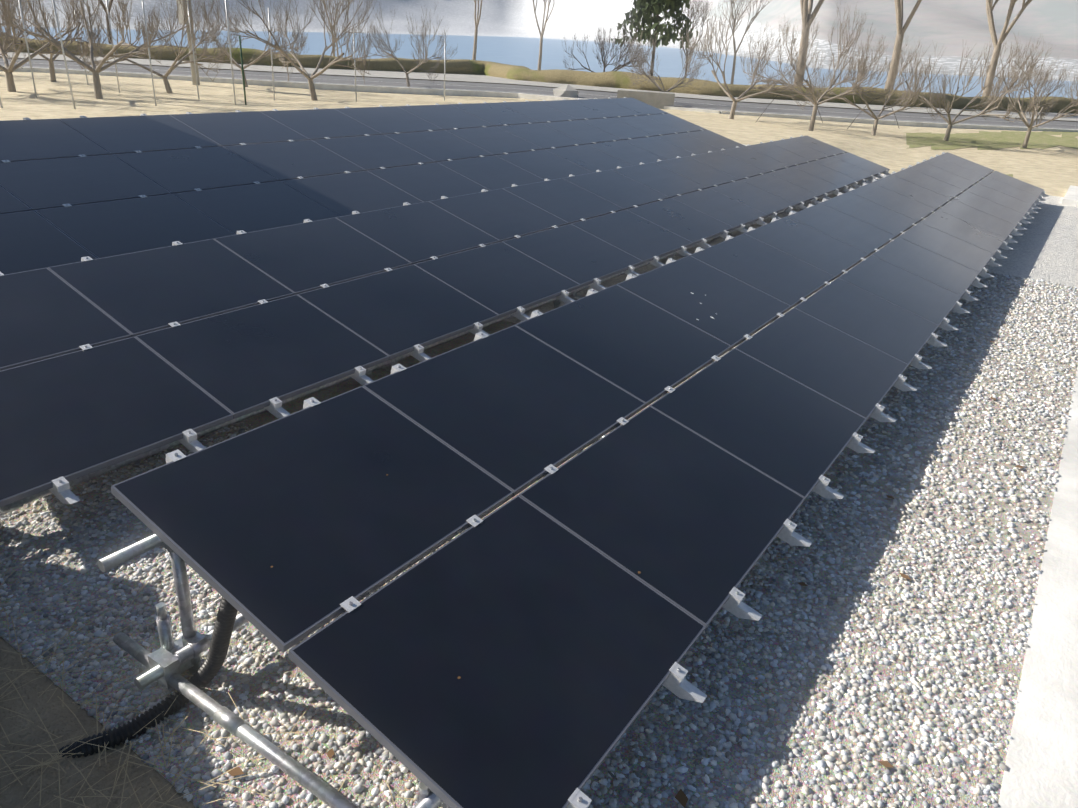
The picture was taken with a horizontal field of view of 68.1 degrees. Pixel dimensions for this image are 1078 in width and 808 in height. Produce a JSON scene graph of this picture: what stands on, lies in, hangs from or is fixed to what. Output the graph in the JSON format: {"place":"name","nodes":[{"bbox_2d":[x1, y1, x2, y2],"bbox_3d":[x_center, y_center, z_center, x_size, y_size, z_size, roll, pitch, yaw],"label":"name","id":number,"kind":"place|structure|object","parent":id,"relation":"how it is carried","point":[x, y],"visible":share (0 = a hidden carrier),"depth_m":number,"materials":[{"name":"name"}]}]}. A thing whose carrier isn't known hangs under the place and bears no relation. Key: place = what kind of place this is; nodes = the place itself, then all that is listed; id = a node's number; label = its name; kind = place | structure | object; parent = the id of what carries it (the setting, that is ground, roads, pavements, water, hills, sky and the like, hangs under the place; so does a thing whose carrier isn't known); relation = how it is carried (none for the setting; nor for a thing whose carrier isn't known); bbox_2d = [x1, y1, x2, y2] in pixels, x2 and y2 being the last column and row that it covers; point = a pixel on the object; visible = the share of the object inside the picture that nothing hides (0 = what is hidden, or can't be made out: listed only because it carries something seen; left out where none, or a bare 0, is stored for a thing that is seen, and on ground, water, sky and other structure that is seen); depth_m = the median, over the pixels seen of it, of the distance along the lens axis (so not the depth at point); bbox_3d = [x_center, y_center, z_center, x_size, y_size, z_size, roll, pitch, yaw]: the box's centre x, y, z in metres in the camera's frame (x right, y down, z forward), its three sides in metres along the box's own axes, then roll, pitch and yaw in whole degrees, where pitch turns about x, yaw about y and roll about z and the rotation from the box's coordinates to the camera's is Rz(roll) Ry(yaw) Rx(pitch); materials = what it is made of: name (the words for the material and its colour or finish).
{"place":"outdoors","nodes":[
{"label":"outdoors","id":0,"kind":"place"},
{"bbox_2d":[0,0,1077,80],"bbox_3d":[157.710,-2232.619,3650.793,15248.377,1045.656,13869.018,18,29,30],"label":"sky","id":1,"kind":"structure","parent":0,"point":[950,27],"depth_m":2228.06,"materials":[{"name":"white"}]},
{"bbox_2d":[0,57,1077,793],"bbox_3d":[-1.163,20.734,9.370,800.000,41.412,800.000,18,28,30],"label":"sandy ground","id":2,"kind":"structure","parent":0,"point":[1052,171],"depth_m":26.62,"materials":[{"name":"beige sand"}]},
{"bbox_2d":[0,637,198,807],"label":"dirt patch","id":3,"kind":"object","parent":2,"relation":"on","point":[58,719],"visible":0.75,"depth_m":2.81,"materials":[{"name":"soil"}]},
{"bbox_2d":[0,538,414,807],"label":"straw litter","id":4,"kind":"object","parent":3,"relation":"on","point":[42,764],"visible":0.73,"depth_m":2.81,"materials":[{"name":"beige"}]},
{"bbox_2d":[176,0,199,84],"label":"trunk","id":5,"kind":"object","parent":2,"relation":"on","point":[191,64],"visible":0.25,"depth_m":33.12,"materials":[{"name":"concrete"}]},
{"bbox_2d":[0,0,445,108],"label":"orchard poles","id":6,"kind":"object","parent":2,"relation":"on","point":[1,105],"visible":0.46,"depth_m":24.55,"materials":[{"name":"grey"}]},
{"bbox_2d":[239,36,246,104],"bbox_3d":[-9.337,-10.364,25.156,0.060,2.301,0.114,40,45,53],"label":"green post","id":7,"kind":"object","parent":2,"relation":"on","point":[242,69],"visible":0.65,"depth_m":25.07,"materials":[{"name":"green"}]},
{"bbox_2d":[98,0,711,77],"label":"dark bare trees","id":8,"kind":"object","parent":2,"relation":"on","point":[604,61],"visible":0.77,"depth_m":51.50,"materials":[{"name":"brown plant"}]},
{"bbox_2d":[0,177,942,807],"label":"pipe frame","id":9,"kind":"object","parent":2,"relation":"on","point":[168,661],"depth_m":3.04,"materials":[{"name":"metal"}]},
{"bbox_2d":[59,597,237,757],"bbox_3d":[-1.408,0.944,2.885,0.151,0.647,0.743,35,40,49],"label":"conduit","id":10,"kind":"object","parent":9,"relation":"attached to","point":[204,675],"visible":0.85,"depth_m":2.93,"materials":[{"name":"black plastic"}]},
{"bbox_2d":[0,98,1043,807],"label":"panel frames","id":11,"kind":"structure","parent":9,"relation":"on","point":[422,776],"depth_m":4.69,"materials":[{"name":"grey metal"}]},
{"bbox_2d":[0,98,1043,807],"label":"glass panel","id":12,"kind":"object","parent":11,"relation":"in","point":[556,648],"visible":1,"depth_m":4.97,"materials":[{"name":"black glass"}]},
{"bbox_2d":[0,97,1048,807],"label":"clamps","id":13,"kind":"object","parent":9,"relation":"attached to","point":[676,683],"visible":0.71,"depth_m":5.20,"materials":[{"name":"metal"}]},
{"bbox_2d":[5,100,1044,801],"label":"clamp bolts","id":14,"kind":"object","parent":13,"relation":"attached to","point":[537,312],"visible":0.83,"depth_m":5.60,"materials":[{"name":"metal"}]},
{"bbox_2d":[0,0,1077,147],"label":"bare trees","id":15,"kind":"object","parent":2,"relation":"on","point":[8,15],"visible":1,"depth_m":28.30,"materials":[{"name":"brown plant"}]},
{"bbox_2d":[0,36,1077,113],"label":"hedge row","id":16,"kind":"object","parent":2,"relation":"on","point":[616,79],"visible":0.52,"depth_m":48.93,"materials":[{"name":"green plant"}]},
{"bbox_2d":[0,66,1077,131],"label":"road kerb","id":17,"kind":"structure","parent":2,"relation":"on","point":[385,89],"depth_m":35.97,"materials":[{"name":"concrete"}]},
{"bbox_2d":[2,144,1077,807],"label":"concrete pavement","id":18,"kind":"structure","parent":2,"relation":"on","point":[1046,246],"depth_m":11.65,"materials":[{"name":"grey concrete"}]},
{"bbox_2d":[0,320,1042,807],"bbox_3d":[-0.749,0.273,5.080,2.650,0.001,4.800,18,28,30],"label":"gravel bed","id":19,"kind":"object","parent":18,"relation":"on","point":[258,420],"visible":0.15,"depth_m":3.39,"materials":[{"name":"grey gravel"}]},
{"bbox_2d":[553,85,578,97],"bbox_3d":[1.285,-14.862,37.989,1.318,0.700,0.932,10,26,16],"label":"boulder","id":20,"kind":"object","parent":2,"relation":"on","point":[566,91],"visible":0.66,"depth_m":37.66,"materials":[{"name":"stone"}]},
{"bbox_2d":[226,341,1023,807],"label":"dead leaves","id":21,"kind":"object","parent":2,"relation":"on","point":[680,795],"visible":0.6,"depth_m":2.80,"materials":[{"name":"brown plant"}]},
{"bbox_2d":[617,89,674,108],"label":"wall","id":22,"kind":"structure","parent":2,"relation":"on","point":[659,100],"depth_m":35.44,"materials":[{"name":"concrete"}]},
{"bbox_2d":[611,0,697,75],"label":"conifer tree","id":23,"kind":"object","parent":2,"relation":"on","point":[646,9],"depth_m":68.49,"materials":[{"name":"green plant"}]},
{"bbox_2d":[255,273,1077,807],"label":"gravel bed","id":24,"kind":"object","parent":2,"relation":"on","point":[737,763],"visible":0.38,"depth_m":3.67,"materials":[{"name":"grey gravel"}]},
{"bbox_2d":[825,271,1077,562],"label":"gravel stones","id":25,"kind":"object","parent":24,"relation":"on","point":[1039,517],"visible":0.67,"depth_m":5.99,"materials":[{"name":"grey gravel"}]},
{"bbox_2d":[755,87,1045,127],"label":"hoop frames","id":26,"kind":"structure","parent":2,"relation":"on","point":[861,111],"depth_m":31.65,"materials":[{"name":"grey metal"}]},
{"bbox_2d":[906,131,1077,178],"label":"grass patches","id":27,"kind":"object","parent":2,"relation":"on","point":[983,140],"depth_m":30.18,"materials":[{"name":"green plant"}]},
{"bbox_2d":[0,58,1077,129],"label":"guardrail","id":28,"kind":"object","parent":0,"point":[583,94],"depth_m":39.46,"materials":[{"name":"grey metal"}]},
{"bbox_2d":[2,62,1077,128],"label":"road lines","id":29,"kind":"object","parent":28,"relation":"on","point":[552,91],"visible":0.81,"depth_m":37.87,"materials":[{"name":"white paint"}]},
{"bbox_2d":[0,52,1077,120],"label":"road","id":30,"kind":"structure","parent":0,"point":[467,78],"depth_m":45.96,"materials":[{"name":"grey asphalt"}]},
{"bbox_2d":[1,26,1077,98],"bbox_3d":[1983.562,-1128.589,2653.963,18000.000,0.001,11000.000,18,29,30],"label":"sea","id":31,"kind":"structure","parent":0,"point":[520,51],"depth_m":1342.66,"materials":[{"name":"blue liquid"}]},
{"bbox_2d":[998,185,1077,807],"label":"concrete path","id":32,"kind":"structure","parent":0,"point":[1042,761],"depth_m":3.46,"materials":[{"name":"white concrete"}]}
]}

